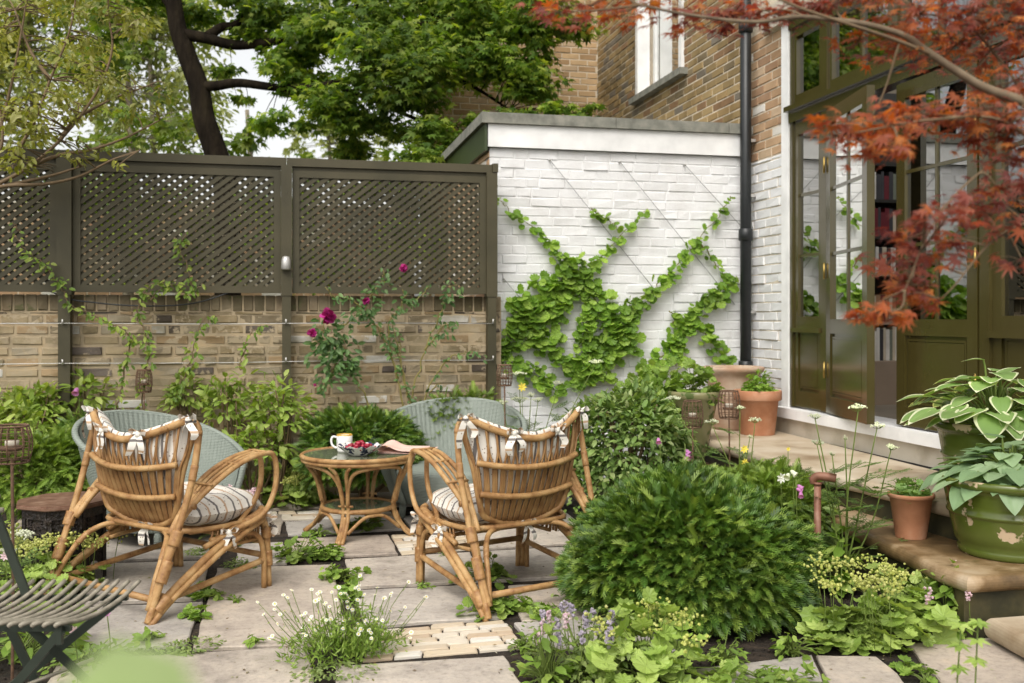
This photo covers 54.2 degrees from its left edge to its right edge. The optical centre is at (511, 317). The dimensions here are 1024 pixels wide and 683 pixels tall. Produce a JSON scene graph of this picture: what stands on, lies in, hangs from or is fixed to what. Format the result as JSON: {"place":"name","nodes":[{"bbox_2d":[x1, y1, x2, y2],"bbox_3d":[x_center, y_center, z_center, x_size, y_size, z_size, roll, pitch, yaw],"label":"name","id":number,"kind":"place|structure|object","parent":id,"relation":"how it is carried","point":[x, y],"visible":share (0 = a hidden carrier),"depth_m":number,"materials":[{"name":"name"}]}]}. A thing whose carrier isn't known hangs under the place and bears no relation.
{"place":"outdoors","nodes":[
{"label":"outdoors","id":0,"kind":"place"},
{"bbox_2d":[0,0,420,295],"label":"sky","id":1,"kind":"structure","parent":0,"point":[242,58],"materials":[{"name":"white"}]},
{"bbox_2d":[267,510,518,662],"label":"brick path","id":2,"kind":"structure","parent":0,"point":[483,639],"depth_m":4.10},
{"bbox_2d":[0,446,940,682],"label":"ground","id":3,"kind":"structure","parent":0,"point":[763,641],"depth_m":4.08,"materials":[{"name":"stone"}]},
{"bbox_2d":[0,423,32,680],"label":"candle lantern","id":4,"kind":"object","parent":3,"relation":"on","point":[12,445],"visible":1,"depth_m":3.50,"materials":[{"name":"metal"}]},
{"bbox_2d":[0,529,48,609],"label":"umbel flower","id":5,"kind":"object","parent":3,"relation":"on","point":[29,533],"visible":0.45,"depth_m":4.24,"materials":[{"name":"green plant"}]},
{"bbox_2d":[0,384,58,515],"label":"hydrangea","id":6,"kind":"object","parent":3,"relation":"on","point":[19,408],"visible":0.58,"depth_m":6.56,"materials":[{"name":"green plant"}]},
{"bbox_2d":[0,380,77,474],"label":"hydrangea","id":7,"kind":"object","parent":3,"relation":"on","point":[41,397],"visible":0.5,"depth_m":6.75,"materials":[{"name":"green plant"}]},
{"bbox_2d":[0,419,89,520],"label":"shrub","id":8,"kind":"object","parent":3,"relation":"on","point":[58,449],"visible":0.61,"depth_m":5.72,"materials":[{"name":"plant"}]},
{"bbox_2d":[0,602,97,665],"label":"leafy plant","id":9,"kind":"object","parent":3,"relation":"on","point":[5,650],"visible":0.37,"depth_m":3.83,"materials":[{"name":"green plant"}]},
{"bbox_2d":[56,158,73,421],"bbox_3d":[-3.092,0.115,6.925,0.097,2.430,0.105,0,0,-13],"label":"fence post","id":10,"kind":"object","parent":3,"relation":"on","point":[64,229],"visible":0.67,"depth_m":6.88,"materials":[{"name":"green paint"}]},
{"bbox_2d":[0,148,64,291],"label":"trellis panel","id":11,"kind":"object","parent":10,"relation":"attached to","point":[25,286],"visible":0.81,"depth_m":6.87,"materials":[{"name":"green paint"}]},
{"bbox_2d":[0,523,134,611],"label":"ladys mantle","id":12,"kind":"object","parent":3,"relation":"on","point":[36,572],"visible":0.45,"depth_m":4.73,"materials":[{"name":"green plant"}]},
{"bbox_2d":[0,495,140,682],"bbox_3d":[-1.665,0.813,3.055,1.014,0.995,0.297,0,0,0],"label":"folding chair","id":13,"kind":"object","parent":3,"relation":"on","point":[35,623],"visible":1,"depth_m":3.08,"materials":[{"name":"wood"}]},
{"bbox_2d":[56,364,117,417],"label":"hydrangea","id":14,"kind":"object","parent":3,"relation":"on","point":[96,402],"visible":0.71,"depth_m":6.91,"materials":[{"name":"green plant"}]},
{"bbox_2d":[0,0,179,188],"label":"overhanging shrub","id":15,"kind":"object","parent":3,"relation":"on","point":[17,118],"visible":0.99,"depth_m":6.53,"materials":[{"name":"green plant"}]},
{"bbox_2d":[68,640,193,682],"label":"border leaf","id":16,"kind":"object","parent":3,"relation":"on","point":[111,661],"visible":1,"depth_m":0.30,"materials":[{"name":"plant"}]},
{"bbox_2d":[156,363,212,414],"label":"hydrangea","id":17,"kind":"object","parent":3,"relation":"on","point":[195,404],"visible":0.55,"depth_m":7.06,"materials":[{"name":"green plant"}]},
{"bbox_2d":[0,294,500,493],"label":"garden wall","id":18,"kind":"structure","parent":3,"relation":"on","point":[223,339],"depth_m":7.25,"materials":[{"name":"brick"}]},
{"bbox_2d":[271,531,324,563],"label":"paving plant","id":19,"kind":"object","parent":3,"relation":"on","point":[295,556],"visible":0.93,"depth_m":5.37,"materials":[{"name":"green plant"}]},
{"bbox_2d":[302,543,345,559],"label":"paving plant","id":20,"kind":"object","parent":3,"relation":"on","point":[326,553],"visible":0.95,"depth_m":5.43,"materials":[{"name":"green plant"}]},
{"bbox_2d":[318,563,371,582],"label":"paving plant","id":21,"kind":"object","parent":3,"relation":"on","point":[335,573],"visible":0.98,"depth_m":4.98,"materials":[{"name":"green plant"}]},
{"bbox_2d":[333,577,363,600],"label":"paving plant","id":22,"kind":"object","parent":3,"relation":"on","point":[349,588],"visible":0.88,"depth_m":4.64,"materials":[{"name":"green plant"}]},
{"bbox_2d":[292,400,429,496],"bbox_3d":[-1.016,0.932,6.921,1.000,0.754,0.917,0,0,-13],"label":"yew bush","id":23,"kind":"object","parent":3,"relation":"on","point":[360,423],"visible":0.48,"depth_m":6.73,"materials":[{"name":"plant"}]},
{"bbox_2d":[419,380,502,439],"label":"plant","id":24,"kind":"object","parent":3,"relation":"on","point":[471,392],"visible":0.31,"depth_m":7.27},
{"bbox_2d":[448,550,516,589],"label":"paving plant","id":25,"kind":"object","parent":3,"relation":"on","point":[497,569],"visible":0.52,"depth_m":4.99,"materials":[{"name":"green plant"}]},
{"bbox_2d":[484,163,497,400],"bbox_3d":[-0.159,0.083,7.592,0.085,2.495,0.122,0,0,-13],"label":"fence post","id":26,"kind":"object","parent":3,"relation":"on","point":[491,295],"visible":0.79,"depth_m":7.54,"materials":[{"name":"green paint"}]},
{"bbox_2d":[287,158,491,293],"bbox_3d":[-0.898,-0.669,7.431,1.514,0.978,0.080,0,0,-13],"label":"trellis panel","id":27,"kind":"object","parent":26,"relation":"attached to","point":[374,173],"visible":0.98,"depth_m":7.41,"materials":[{"name":"green paint"}]},
{"bbox_2d":[516,610,583,682],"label":"persicaria","id":28,"kind":"object","parent":3,"relation":"on","point":[545,674],"visible":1,"depth_m":3.54,"materials":[{"name":"green plant"}]},
{"bbox_2d":[499,359,602,431],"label":"umbel flower","id":29,"kind":"object","parent":3,"relation":"on","point":[594,361],"visible":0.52,"depth_m":6.96,"materials":[{"name":"green plant"}]},
{"bbox_2d":[420,111,739,480],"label":"outbuilding","id":30,"kind":"structure","parent":3,"relation":"on","point":[585,154],"depth_m":8.04,"materials":[{"name":"white paint"}]},
{"bbox_2d":[498,196,738,402],"bbox_3d":[0.852,-0.168,7.936,2.112,1.672,0.161,0,0,-13],"label":"climbing vine","id":31,"kind":"object","parent":30,"relation":"attached to","point":[610,346],"visible":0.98,"depth_m":7.89,"materials":[{"name":"plant"}]},
{"bbox_2d":[508,593,653,682],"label":"catmint","id":32,"kind":"object","parent":3,"relation":"on","point":[579,650],"visible":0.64,"depth_m":3.65,"materials":[{"name":"green plant"}]},
{"bbox_2d":[563,427,632,512],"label":"dense shrub","id":33,"kind":"object","parent":3,"relation":"on","point":[595,491],"visible":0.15,"depth_m":6.45,"materials":[{"name":"green plant"}]},
{"bbox_2d":[559,373,700,493],"bbox_3d":[0.766,0.840,6.721,1.126,0.938,1.104,0,0,-13],"label":"dense shrub","id":34,"kind":"object","parent":3,"relation":"on","point":[612,408],"visible":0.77,"depth_m":6.49,"materials":[{"name":"green plant"}]},
{"bbox_2d":[595,354,697,461],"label":"leafy shrub","id":35,"kind":"object","parent":3,"relation":"on","point":[658,377],"visible":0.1,"depth_m":7.26,"materials":[{"name":"green plant"}]},
{"bbox_2d":[583,586,737,682],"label":"ladys mantle","id":36,"kind":"object","parent":3,"relation":"on","point":[660,660],"visible":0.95,"depth_m":3.55,"materials":[{"name":"green plant"}]},
{"bbox_2d":[550,456,829,640],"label":"yew dome","id":37,"kind":"structure","parent":3,"relation":"on","point":[765,545],"depth_m":4.16,"materials":[{"name":"plant"}]},
{"bbox_2d":[682,400,702,461],"bbox_3d":[1.137,0.934,6.300,0.137,0.831,0.137,0,0,-13],"label":"candle lantern","id":38,"kind":"object","parent":3,"relation":"on","point":[692,416],"visible":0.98,"depth_m":6.28,"materials":[{"name":"metal"}]},
{"bbox_2d":[421,0,1023,468],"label":"brick house","id":39,"kind":"structure","parent":3,"relation":"on","point":[807,226],"depth_m":7.14,"materials":[{"name":"brick"}]},
{"bbox_2d":[628,0,687,105],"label":"window","id":40,"kind":"structure","parent":39,"relation":"in","point":[668,56],"depth_m":10.70,"materials":[{"name":"white paint"}]},
{"bbox_2d":[823,85,874,424],"bbox_3d":[2.237,-0.397,6.674,0.070,2.130,0.814,0,0,0],"label":"french door","id":41,"kind":"structure","parent":39,"relation":"in","point":[850,197],"depth_m":6.63,"materials":[{"name":"green paint"}]},
{"bbox_2d":[875,93,895,404],"bbox_3d":[3.191,-0.600,8.298,1.500,2.600,0.370,0,0,-13],"label":"bookcase","id":42,"kind":"object","parent":39,"relation":"in","point":[885,382],"visible":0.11,"depth_m":8.18,"materials":[{"name":"paint"}]},
{"bbox_2d":[896,56,978,430],"bbox_3d":[2.513,-0.397,5.915,0.070,2.130,0.758,0,0,-13],"label":"french door","id":43,"kind":"structure","parent":39,"relation":"in","point":[934,350],"depth_m":5.91,"materials":[{"name":"green paint"}]},
{"bbox_2d":[665,396,779,469],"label":"umbel flower","id":44,"kind":"object","parent":3,"relation":"on","point":[708,452],"visible":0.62,"depth_m":6.12,"materials":[{"name":"green plant"}]},
{"bbox_2d":[707,629,750,668],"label":"paving plant","id":45,"kind":"object","parent":3,"relation":"on","point":[722,653],"visible":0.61,"depth_m":3.76,"materials":[{"name":"green plant"}]},
{"bbox_2d":[717,390,740,461],"bbox_3d":[1.356,0.901,6.250,0.142,0.898,0.142,0,0,-13],"label":"candle lantern","id":46,"kind":"object","parent":3,"relation":"on","point":[728,406],"visible":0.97,"depth_m":6.24,"materials":[{"name":"metal"}]},
{"bbox_2d":[513,0,1023,331],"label":"japanese maple","id":47,"kind":"object","parent":3,"relation":"on","point":[900,36],"visible":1,"depth_m":2.10,"materials":[{"name":"red plant"}]},
{"bbox_2d":[714,655,830,682],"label":"leafy plant","id":48,"kind":"object","parent":3,"relation":"on","point":[770,676],"visible":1,"depth_m":3.49,"materials":[{"name":"green plant"}]},
{"bbox_2d":[769,632,832,661],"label":"paving plant","id":49,"kind":"object","parent":3,"relation":"on","point":[787,646],"visible":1,"depth_m":3.86,"materials":[{"name":"green plant"}]},
{"bbox_2d":[809,472,836,597],"bbox_3d":[1.465,1.038,4.713,0.124,0.624,0.042,0,0,18],"label":"path light","id":50,"kind":"object","parent":3,"relation":"on","point":[814,478],"visible":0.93,"depth_m":4.70,"materials":[{"name":"orange metal"}]},
{"bbox_2d":[821,524,864,597],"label":"border plant","id":51,"kind":"object","parent":3,"relation":"on","point":[837,550],"visible":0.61,"depth_m":4.75,"materials":[{"name":"green plant"}]},
{"bbox_2d":[797,403,912,573],"bbox_3d":[1.625,0.853,4.761,0.526,0.898,0.390,0,0,16],"label":"umbel flower","id":52,"kind":"object","parent":3,"relation":"on","point":[827,497],"visible":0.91,"depth_m":4.77,"materials":[{"name":"green plant"}]},
{"bbox_2d":[705,449,1023,639],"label":"step riser","id":53,"kind":"object","parent":3,"relation":"on","point":[985,606],"visible":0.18,"depth_m":4.56,"materials":[{"name":"stone"}]},
{"bbox_2d":[707,429,949,516],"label":"terrace","id":54,"kind":"structure","parent":53,"relation":"on","point":[802,449],"depth_m":6.19,"materials":[{"name":"stone"}]},
{"bbox_2d":[702,365,764,430],"bbox_3d":[1.741,0.625,7.873,0.489,0.490,0.489,0,0,-13],"label":"terracotta urn","id":55,"kind":"object","parent":54,"relation":"on","point":[730,377],"visible":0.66,"depth_m":7.70,"materials":[{"name":"ceramic"}]},
{"bbox_2d":[733,388,781,435],"bbox_3d":[1.842,0.705,7.500,0.356,0.330,0.356,0,0,-13],"label":"terracotta pot","id":56,"kind":"object","parent":54,"relation":"on","point":[763,406],"visible":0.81,"depth_m":7.37,"materials":[{"name":"ceramic"}]},
{"bbox_2d":[741,369,778,391],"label":"potted herb","id":57,"kind":"object","parent":56,"relation":"in","point":[761,387],"visible":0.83,"depth_m":7.50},
{"bbox_2d":[933,418,1023,464],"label":"glazed pot","id":58,"kind":"object","parent":54,"relation":"on","point":[954,439],"visible":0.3,"depth_m":4.83,"materials":[{"name":"green ceramic"}]},
{"bbox_2d":[897,358,1023,442],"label":"hosta","id":59,"kind":"object","parent":58,"relation":"in","point":[1000,413],"visible":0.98,"depth_m":4.84,"materials":[{"name":"plant"}]},
{"bbox_2d":[668,456,1023,592],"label":"stone steps","id":60,"kind":"structure","parent":53,"relation":"on","point":[933,553],"depth_m":4.37,"materials":[{"name":"stone"}]},
{"bbox_2d":[668,389,720,464],"bbox_3d":[1.302,0.785,7.150,0.374,0.530,0.374,0,0,-13],"label":"mossy pot","id":61,"kind":"object","parent":60,"relation":"on","point":[702,435],"visible":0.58,"depth_m":7.03,"materials":[{"name":"ceramic"}]},
{"bbox_2d":[667,357,724,405],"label":"potted foliage","id":62,"kind":"object","parent":61,"relation":"in","point":[701,378],"visible":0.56,"depth_m":7.12,"materials":[{"name":"green plant"}]},
{"bbox_2d":[887,489,934,539],"bbox_3d":[1.913,0.944,4.794,0.216,0.212,0.216,0,0,-13],"label":"terracotta pot","id":63,"kind":"object","parent":60,"relation":"on","point":[911,521],"visible":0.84,"depth_m":4.72,"materials":[{"name":"ceramic"}]},
{"bbox_2d":[868,477,935,503],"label":"potted geranium","id":64,"kind":"object","parent":63,"relation":"in","point":[905,482],"visible":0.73,"depth_m":4.81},
{"bbox_2d":[937,468,1023,563],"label":"glazed pot","id":65,"kind":"object","parent":60,"relation":"on","point":[986,525],"visible":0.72,"depth_m":4.29,"materials":[{"name":"green ceramic"}]},
{"bbox_2d":[919,433,1023,515],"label":"hosta","id":66,"kind":"object","parent":65,"relation":"in","point":[1000,466],"visible":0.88,"depth_m":4.37,"materials":[{"name":"plant"}]},
{"bbox_2d":[795,551,959,657],"bbox_3d":[1.475,1.158,4.039,0.635,0.352,0.535,0,0,18],"label":"ladys mantle","id":67,"kind":"object","parent":3,"relation":"on","point":[865,624],"visible":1,"depth_m":3.98,"materials":[{"name":"green plant"}]},
{"bbox_2d":[850,553,936,612],"bbox_3d":[1.716,1.188,4.447,0.416,0.271,0.372,0,0,28],"label":"ladys mantle","id":68,"kind":"object","parent":3,"relation":"on","point":[915,580],"visible":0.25,"depth_m":4.43,"materials":[{"name":"green plant"}]},
{"bbox_2d":[903,558,974,639],"bbox_3d":[1.857,1.167,4.202,0.458,0.306,0.322,0,0,-22],"label":"persicaria","id":69,"kind":"object","parent":3,"relation":"on","point":[928,596],"visible":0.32,"depth_m":4.16,"materials":[{"name":"green plant"}]},
{"bbox_2d":[945,618,991,682],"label":"woodland seedling","id":70,"kind":"object","parent":3,"relation":"on","point":[958,668],"visible":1,"depth_m":2.70,"materials":[{"name":"green plant"}]},
{"bbox_2d":[984,616,1023,657],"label":"stone landing","id":71,"kind":"object","parent":3,"relation":"on","point":[1007,632],"visible":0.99,"depth_m":3.90,"materials":[{"name":"stone"}]},
{"bbox_2d":[10,492,1023,682],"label":"patio paving","id":72,"kind":"structure","parent":0,"point":[243,621],"depth_m":4.36,"materials":[{"name":"stone"}]},
{"bbox_2d":[16,491,105,579],"bbox_3d":[-2.250,1.105,5.030,0.432,0.390,0.432,0,0,-24],"label":"octagonal table","id":73,"kind":"object","parent":72,"relation":"on","point":[43,514],"visible":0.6,"depth_m":4.88,"materials":[{"name":"brown wood"}]},
{"bbox_2d":[37,637,140,680],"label":"ground ivy","id":74,"kind":"object","parent":72,"relation":"on","point":[85,651],"visible":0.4,"depth_m":3.75,"materials":[{"name":"green plant"}]},
{"bbox_2d":[71,410,246,549],"bbox_3d":[-2.128,0.937,5.990,0.881,0.731,0.997,0,0,31],"label":"loom tub chair","id":75,"kind":"object","parent":72,"relation":"on","point":[217,446],"visible":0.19,"depth_m":6.29,"materials":[{"name":"wicker"}]},
{"bbox_2d":[44,405,278,624],"bbox_3d":[-1.657,0.869,4.771,0.864,0.904,0.773,0,0,34],"label":"rattan armchair","id":76,"kind":"object","parent":72,"relation":"on","point":[141,485],"visible":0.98,"depth_m":4.62,"materials":[{"name":"wicker"}]},
{"bbox_2d":[154,635,225,656],"bbox_3d":[-1.279,1.285,3.938,0.298,0.048,0.219,0,0,-13],"label":"creeping thyme","id":77,"kind":"object","parent":72,"relation":"on","point":[170,648],"visible":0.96,"depth_m":3.90,"materials":[{"name":"green plant"}]},
{"bbox_2d":[177,602,213,621],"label":"paving plant","id":78,"kind":"object","parent":72,"relation":"on","point":[190,612],"visible":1,"depth_m":4.32,"materials":[{"name":"green plant"}]},
{"bbox_2d":[193,359,267,442],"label":"hydrangea","id":79,"kind":"object","parent":72,"relation":"on","point":[232,406],"visible":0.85,"depth_m":6.90,"materials":[{"name":"green plant"}]},
{"bbox_2d":[222,414,299,502],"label":"hydrangea","id":80,"kind":"object","parent":72,"relation":"on","point":[242,440],"visible":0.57,"depth_m":6.84,"materials":[{"name":"green plant"}]},
{"bbox_2d":[240,369,319,507],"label":"hydrangea","id":81,"kind":"object","parent":72,"relation":"on","point":[280,406],"visible":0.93,"depth_m":6.87,"materials":[{"name":"green plant"}]},
{"bbox_2d":[281,165,291,473],"bbox_3d":[-1.636,0.115,7.255,0.078,2.430,0.105,0,0,-13],"label":"fence post","id":82,"kind":"object","parent":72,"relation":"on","point":[286,226],"visible":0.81,"depth_m":7.21,"materials":[{"name":"green paint"}]},
{"bbox_2d":[65,150,285,292],"bbox_3d":[-2.365,-0.669,7.097,1.491,0.978,0.080,0,0,-13],"label":"trellis panel","id":83,"kind":"object","parent":82,"relation":"attached to","point":[164,166],"visible":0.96,"depth_m":7.08,"materials":[{"name":"green paint"}]},
{"bbox_2d":[0,356,493,364],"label":"training wire","id":84,"kind":"object","parent":82,"relation":"attached to","point":[247,362],"visible":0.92,"depth_m":7.13,"materials":[{"name":"metal"}]},
{"bbox_2d":[0,319,493,323],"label":"training wire","id":85,"kind":"object","parent":82,"relation":"attached to","point":[235,323],"visible":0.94,"depth_m":7.12,"materials":[{"name":"metal"}]},
{"bbox_2d":[8,222,267,413],"bbox_3d":[-2.561,0.048,6.915,1.706,1.399,0.096,0,0,-13],"label":"climbing jasmine","id":86,"kind":"object","parent":85,"relation":"attached to","point":[188,370],"visible":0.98,"depth_m":6.94,"materials":[{"name":"green plant"}]},
{"bbox_2d":[302,264,486,407],"bbox_3d":[-0.828,0.224,7.237,1.350,1.231,0.198,0,0,-13],"label":"climbing rose","id":87,"kind":"object","parent":85,"relation":"attached to","point":[335,356],"visible":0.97,"depth_m":7.21,"materials":[{"name":"plant"}]},
{"bbox_2d":[254,459,335,508],"bbox_3d":[-1.491,1.166,7.014,0.500,0.336,0.609,0,0,36],"label":"ladys mantle","id":88,"kind":"object","parent":72,"relation":"on","point":[292,485],"visible":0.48,"depth_m":6.87,"materials":[{"name":"green plant"}]},
{"bbox_2d":[289,659,381,682],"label":"creeping thyme","id":89,"kind":"object","parent":72,"relation":"on","point":[317,669],"visible":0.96,"depth_m":3.63,"materials":[{"name":"green plant"}]},
{"bbox_2d":[256,574,427,673],"bbox_3d":[-0.648,1.181,3.866,0.671,0.292,0.438,0,0,-13],"label":"daisy clump","id":90,"kind":"object","parent":72,"relation":"on","point":[367,637],"visible":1,"depth_m":3.80,"materials":[{"name":"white plant"}]},
{"bbox_2d":[299,446,415,545],"bbox_3d":[-0.930,1.060,6.050,0.699,0.497,0.699,0,0,-13],"label":"rattan table","id":91,"kind":"object","parent":72,"relation":"on","point":[315,461],"visible":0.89,"depth_m":5.89,"materials":[{"name":"wicker"}]},
{"bbox_2d":[337,441,381,455],"bbox_3d":[-0.904,0.783,5.950,0.270,0.068,0.270,0,0,-13],"label":"fruit bowl","id":92,"kind":"object","parent":91,"relation":"on","point":[351,451],"visible":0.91,"depth_m":5.88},
{"bbox_2d":[377,440,436,453],"bbox_3d":[-0.638,0.788,6.130,0.330,0.062,0.264,0,0,7],"label":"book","id":93,"kind":"object","parent":91,"relation":"on","point":[395,446],"visible":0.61,"depth_m":6.09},
{"bbox_2d":[371,397,527,517],"bbox_3d":[-0.419,0.937,6.803,1.062,0.731,0.939,0,0,8],"label":"loom tub chair","id":94,"kind":"object","parent":72,"relation":"on","point":[489,410],"visible":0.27,"depth_m":7.12,"materials":[{"name":"wicker"}]},
{"bbox_2d":[456,589,533,622],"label":"paving plant","id":95,"kind":"object","parent":72,"relation":"on","point":[501,606],"visible":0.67,"depth_m":4.41,"materials":[{"name":"green plant"}]},
{"bbox_2d":[407,406,599,621],"bbox_3d":[-0.025,0.873,4.814,0.749,0.895,0.784,0,0,-33],"label":"rattan armchair","id":96,"kind":"object","parent":72,"relation":"on","point":[523,482],"visible":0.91,"depth_m":4.65,"materials":[{"name":"wicker"}]},
{"bbox_2d":[515,597,563,620],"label":"paving plant","id":97,"kind":"object","parent":72,"relation":"on","point":[533,607],"visible":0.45,"depth_m":4.38,"materials":[{"name":"green plant"}]},
{"bbox_2d":[710,454,845,545],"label":"flowering plant","id":98,"kind":"object","parent":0,"point":[764,474],"visible":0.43,"depth_m":5.30,"materials":[{"name":"plant"}]},
{"label":"lawn beyond","id":99,"kind":"structure","parent":0,"visible":0},
{"bbox_2d":[0,0,146,173],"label":"willow tree","id":100,"kind":"object","parent":99,"relation":"on","point":[29,22],"visible":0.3,"depth_m":17.68,"materials":[{"name":"green plant"}]},
{"bbox_2d":[40,0,220,192],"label":"lime tree","id":101,"kind":"object","parent":99,"relation":"on","point":[162,132],"visible":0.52,"depth_m":13.29,"materials":[{"name":"green plant"}]},
{"bbox_2d":[2,132,273,294],"bbox_3d":[-4.231,-0.356,11.099,3.987,3.527,2.544,0,0,-13],"label":"shrub","id":102,"kind":"object","parent":99,"relation":"on","point":[93,137],"visible":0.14,"depth_m":10.93,"materials":[{"name":"green plant"}]},
{"bbox_2d":[44,0,242,197],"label":"willow tree","id":103,"kind":"object","parent":99,"relation":"on","point":[165,39],"visible":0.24,"depth_m":16.87,"materials":[{"name":"green plant"}]},
{"bbox_2d":[0,197,413,296],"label":"neighbour wall","id":104,"kind":"structure","parent":99,"relation":"on","point":[207,280],"depth_m":12.09,"materials":[{"name":"brick"}]},
{"bbox_2d":[197,110,313,196],"bbox_3d":[-3.520,-0.812,14.459,1.560,4.439,2.351,0,0,-36],"label":"lime tree","id":105,"kind":"object","parent":99,"relation":"on","point":[247,145],"visible":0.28,"depth_m":14.03,"materials":[{"name":"green plant"}]},
{"bbox_2d":[281,113,404,202],"bbox_3d":[-2.962,-1.259,18.631,3.190,5.332,1.806,0,0,29],"label":"lime tree","id":106,"kind":"object","parent":99,"relation":"on","point":[295,145],"visible":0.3,"depth_m":18.82,"materials":[{"name":"green plant"}]},
{"bbox_2d":[78,0,617,295],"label":"oak tree","id":107,"kind":"object","parent":99,"relation":"on","point":[413,59],"visible":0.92,"depth_m":10.48,"materials":[{"name":"green plant"}]},
{"bbox_2d":[255,150,448,296],"bbox_3d":[-1.280,-0.134,10.197,2.637,3.082,2.039,0,0,-6],"label":"shrub","id":108,"kind":"object","parent":99,"relation":"on","point":[439,159],"visible":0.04,"depth_m":10.21,"materials":[{"name":"green plant"}]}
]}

